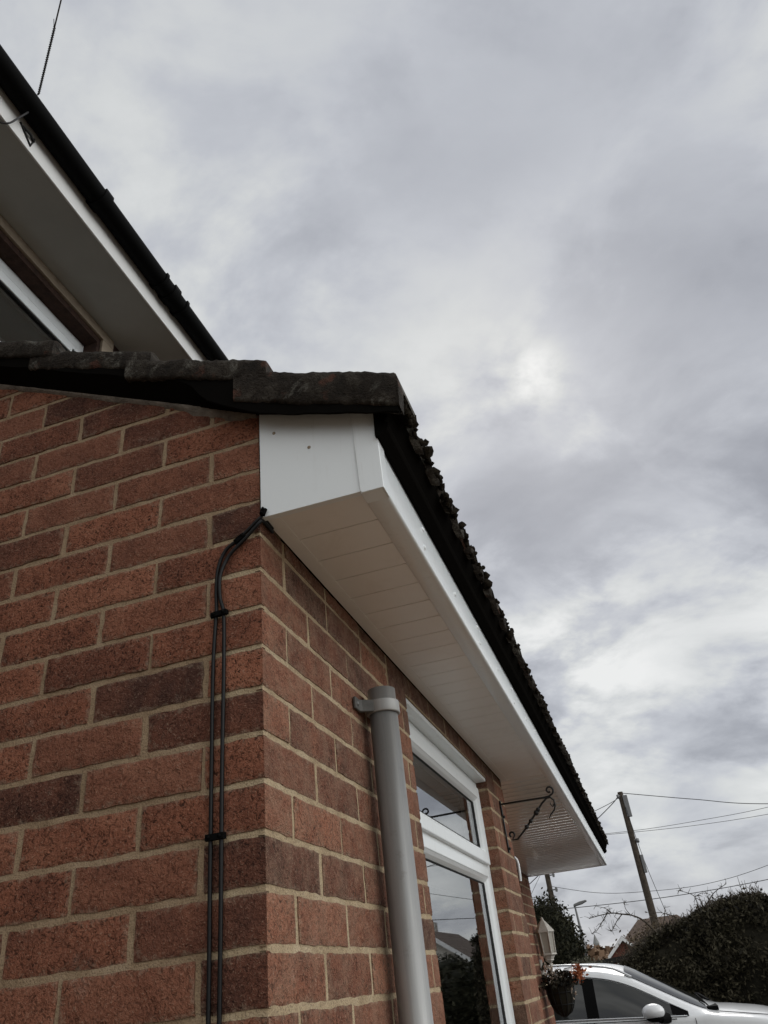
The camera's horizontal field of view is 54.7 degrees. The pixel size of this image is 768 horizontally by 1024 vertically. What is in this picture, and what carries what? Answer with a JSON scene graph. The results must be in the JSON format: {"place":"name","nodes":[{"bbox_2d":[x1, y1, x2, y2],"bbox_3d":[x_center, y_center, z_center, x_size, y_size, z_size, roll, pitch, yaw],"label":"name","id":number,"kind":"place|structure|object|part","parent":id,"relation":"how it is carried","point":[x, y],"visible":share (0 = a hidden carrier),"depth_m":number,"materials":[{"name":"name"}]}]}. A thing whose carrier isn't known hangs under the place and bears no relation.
{"place":"outdoors","nodes":[
{"label":"outdoors","id":0,"kind":"place"},
{"bbox_2d":[0,0,767,948],"label":"sky","id":1,"kind":"structure","parent":0,"point":[548,219],"materials":[{"name":"grey"}]},
{"bbox_2d":[595,955,624,963],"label":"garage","id":2,"kind":"structure","parent":0,"point":[613,960],"depth_m":17.41,"materials":[{"name":"grey brick"}]},
{"bbox_2d":[605,807,767,833],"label":"overhead wire","id":3,"kind":"object","parent":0,"point":[688,822],"visible":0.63,"depth_m":53.28,"materials":[{"name":"grey"}]},
{"bbox_2d":[606,814,767,834],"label":"overhead wire","id":4,"kind":"object","parent":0,"point":[692,825],"visible":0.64,"depth_m":53.54,"materials":[{"name":"grey"}]},
{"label":"hill","id":5,"kind":"structure","parent":0,"visible":0},
{"bbox_2d":[593,935,599,945],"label":"church","id":6,"kind":"structure","parent":5,"relation":"on","point":[595,941],"depth_m":297.05,"materials":[{"name":"stone"}]},
{"bbox_3d":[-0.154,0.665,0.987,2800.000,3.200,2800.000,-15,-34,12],"label":"ground","id":7,"kind":"structure","parent":0,"visible":0},
{"bbox_2d":[0,45,608,1023],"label":"brick house","id":8,"kind":"structure","parent":7,"relation":"on","point":[158,449],"depth_m":1.48,"materials":[{"name":"red brick"}]},
{"bbox_2d":[0,111,28,123],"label":"telephone lead","id":9,"kind":"object","parent":8,"relation":"hanging from","point":[19,117],"visible":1,"depth_m":3.30,"materials":[{"name":"grey plastic"}]},
{"bbox_2d":[19,122,34,146],"bbox_3d":[-1.631,-1.725,3.398,0.027,0.078,0.098,-15,-34,12],"label":"wire bracket","id":10,"kind":"object","parent":8,"relation":"attached to","point":[24,128],"visible":1,"depth_m":3.40,"materials":[{"name":"black metal"}]},
{"bbox_2d":[0,258,83,351],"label":"upper window","id":11,"kind":"structure","parent":8,"relation":"in","point":[23,316],"depth_m":3.81,"materials":[{"name":"white plastic"}]},
{"bbox_2d":[37,0,61,94],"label":"telephone wire","id":12,"kind":"object","parent":8,"relation":"attached to","point":[47,57],"visible":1,"depth_m":3.29,"materials":[{"name":"grey"}]},
{"bbox_2d":[205,832,225,841],"bbox_3d":[-0.255,0.489,1.118,0.034,0.009,0.011,-15,-34,12],"label":"cable clip","id":13,"kind":"object","parent":8,"relation":"attached to","point":[215,836],"visible":1,"depth_m":1.11,"materials":[{"name":"black plastic"}]},
{"bbox_2d":[210,608,228,618],"bbox_3d":[-0.294,0.180,1.318,0.034,0.011,0.011,-15,-34,12],"label":"cable clip","id":14,"kind":"object","parent":8,"relation":"attached to","point":[220,613],"visible":1,"depth_m":1.32,"materials":[{"name":"black plastic"}]},
{"bbox_2d":[233,533,245,544],"bbox_3d":[-0.271,0.049,1.388,0.027,0.021,0.011,-15,-34,12],"label":"cable clip","id":15,"kind":"object","parent":8,"relation":"attached to","point":[238,539],"visible":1,"depth_m":1.39,"materials":[{"name":"black plastic"}]},
{"bbox_2d":[206,516,273,1023],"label":"black cable","id":16,"kind":"object","parent":8,"relation":"attached to","point":[209,895],"visible":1,"depth_m":1.16,"materials":[{"name":"black plastic"}]},
{"bbox_2d":[217,519,273,1023],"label":"black cable","id":17,"kind":"object","parent":8,"relation":"attached to","point":[221,841],"visible":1,"depth_m":1.16,"materials":[{"name":"black plastic"}]},
{"bbox_2d":[259,507,266,515],"bbox_3d":[-0.228,-0.002,1.399,0.014,0.018,0.011,-15,-34,12],"label":"cable clip","id":18,"kind":"object","parent":8,"relation":"attached to","point":[263,510],"visible":1,"depth_m":1.40,"materials":[{"name":"black plastic"}]},
{"bbox_2d":[353,686,433,1023],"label":"downpipe","id":19,"kind":"object","parent":8,"relation":"attached to","point":[380,706],"visible":1,"depth_m":1.52,"materials":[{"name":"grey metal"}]},
{"bbox_2d":[428,885,476,1023],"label":"venetian blind","id":20,"kind":"object","parent":8,"relation":"attached to","point":[457,1016],"visible":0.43,"depth_m":2.48,"materials":[{"name":"beige plastic"}]},
{"bbox_2d":[406,699,515,1023],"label":"window","id":21,"kind":"structure","parent":8,"relation":"in","point":[468,857],"depth_m":2.68,"materials":[{"name":"white plastic"}]},
{"bbox_2d":[514,857,521,880],"bbox_3d":[0.593,1.595,3.334,0.036,0.115,0.012,-15,-34,12],"label":"conduit","id":22,"kind":"object","parent":8,"relation":"attached to","point":[518,867],"visible":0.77,"depth_m":3.32,"materials":[{"name":"white plastic"}]},
{"bbox_2d":[499,786,555,852],"bbox_3d":[0.639,1.334,3.229,0.246,0.242,0.023,-15,-34,12],"label":"basket bracket","id":23,"kind":"object","parent":8,"relation":"attached to","point":[536,811],"visible":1,"depth_m":3.24,"materials":[{"name":"black metal"}]},
{"bbox_2d":[535,917,556,974],"bbox_3d":[1.407,3.761,6.384,0.173,0.495,0.149,-15,-34,12],"label":"wall lantern","id":24,"kind":"object","parent":8,"relation":"attached to","point":[544,933],"depth_m":6.38,"materials":[{"name":"white glass"}]},
{"bbox_2d":[539,962,591,1016],"bbox_3d":[1.417,3.900,6.084,0.560,0.401,0.479,-2,-33,-7],"label":"hanging basket","id":25,"kind":"object","parent":8,"relation":"attached to","point":[560,992],"visible":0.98,"depth_m":6.02,"materials":[{"name":"black plant"}]},
{"bbox_2d":[545,873,557,900],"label":"utility pole","id":26,"kind":"object","parent":7,"relation":"on","point":[548,882],"visible":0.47,"depth_m":45.07,"materials":[{"name":"brown wood"}]},
{"bbox_2d":[552,865,767,893],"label":"overhead wire","id":27,"kind":"object","parent":26,"relation":"attached to","point":[667,889],"visible":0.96,"depth_m":43.08,"materials":[{"name":"grey"}]},
{"bbox_2d":[567,879,767,908],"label":"overhead wire","id":28,"kind":"object","parent":26,"relation":"attached to","point":[668,896],"visible":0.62,"depth_m":42.98,"materials":[{"name":"grey"}]},
{"bbox_2d":[532,887,589,964],"bbox_3d":[4.735,12.826,21.157,2.388,3.835,2.428,-15,-34,12],"label":"evergreen tree","id":29,"kind":"object","parent":7,"relation":"on","point":[569,946],"visible":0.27,"depth_m":21.16,"materials":[{"name":"green plant"}]},
{"bbox_2d":[573,900,587,957],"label":"street lamp","id":30,"kind":"object","parent":7,"relation":"on","point":[578,904],"visible":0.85,"depth_m":44.00,"materials":[{"name":"grey metal"}]},
{"bbox_2d":[564,956,612,963],"bbox_3d":[4.128,9.604,15.104,1.414,0.976,1.336,-15,-34,12],"label":"shrub","id":31,"kind":"object","parent":7,"relation":"on","point":[588,960],"visible":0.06,"depth_m":15.19,"materials":[{"name":"green plant"}]},
{"bbox_2d":[584,943,613,960],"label":"woodland","id":32,"kind":"object","parent":7,"relation":"on","point":[596,952],"visible":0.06,"depth_m":74.87,"materials":[{"name":"brown plant"}]},
{"bbox_2d":[608,936,632,963],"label":"gabled cottage","id":33,"kind":"structure","parent":7,"relation":"on","point":[617,948],"depth_m":46.17,"materials":[{"name":"white paint"}]},
{"bbox_2d":[616,792,659,927],"bbox_3d":[11.801,17.087,33.206,0.490,8.800,0.380,-15,-34,12],"label":"utility pole","id":34,"kind":"object","parent":7,"relation":"on","point":[638,857],"visible":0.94,"depth_m":33.88,"materials":[{"name":"brown wood"}]},
{"bbox_2d":[529,798,616,883],"bbox_3d":[8.575,15.909,35.127,5.971,3.752,0.036,-15,-34,12],"label":"overhead wire","id":35,"kind":"object","parent":34,"relation":"attached to","point":[598,817],"visible":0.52,"depth_m":35.36,"materials":[{"name":"grey"}]},
{"bbox_2d":[625,806,669,919],"bbox_3d":[12.073,16.309,33.537,0.790,5.804,0.173,-7,-33,-1],"label":"overhead wire","id":36,"kind":"object","parent":34,"relation":"attached to","point":[647,868],"visible":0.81,"depth_m":33.63,"materials":[{"name":"grey"}]},
{"bbox_2d":[623,793,767,803],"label":"overhead wire","id":37,"kind":"object","parent":34,"relation":"attached to","point":[698,799],"visible":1,"depth_m":34.41,"materials":[{"name":"grey"}]},
{"bbox_2d":[612,911,671,961],"bbox_3d":[6.047,9.709,15.931,2.134,2.076,2.110,-15,-34,12],"label":"brown shrub","id":38,"kind":"object","parent":7,"relation":"on","point":[638,933],"visible":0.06,"depth_m":16.24,"materials":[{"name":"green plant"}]},
{"bbox_2d":[625,914,681,943],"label":"bungalow","id":39,"kind":"object","parent":7,"relation":"on","point":[639,923],"visible":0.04,"depth_m":51.98,"materials":[{"name":"brown tile"}]},
{"bbox_2d":[584,879,725,934],"bbox_3d":[5.098,8.121,13.042,2.622,2.732,0.488,-15,-34,12],"label":"bare tree","id":40,"kind":"object","parent":7,"relation":"on","point":[637,917],"visible":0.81,"depth_m":13.55,"materials":[{"name":"brown plant"}]},
{"bbox_2d":[546,963,767,1023],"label":"parked car","id":41,"kind":"object","parent":7,"relation":"on","point":[612,994],"visible":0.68,"depth_m":8.78,"materials":[{"name":"paint"}]},
{"bbox_3d":[2.050,5.931,9.027,0.750,0.438,0.197,-15,-34,12],"label":"side window","id":42,"kind":"part","parent":41,"relation":"part of","materials":[{"name":"grey glass"}]},
{"bbox_3d":[2.950,5.743,8.800,0.860,0.447,0.192,-15,-34,12],"label":"side window","id":43,"kind":"part","parent":41,"relation":"part of","materials":[{"name":"grey glass"}]},
{"bbox_2d":[616,877,767,1005],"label":"hedge","id":44,"kind":"object","parent":7,"relation":"on","point":[716,950],"visible":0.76,"depth_m":12.08,"materials":[{"name":"green plant"}]}
]}

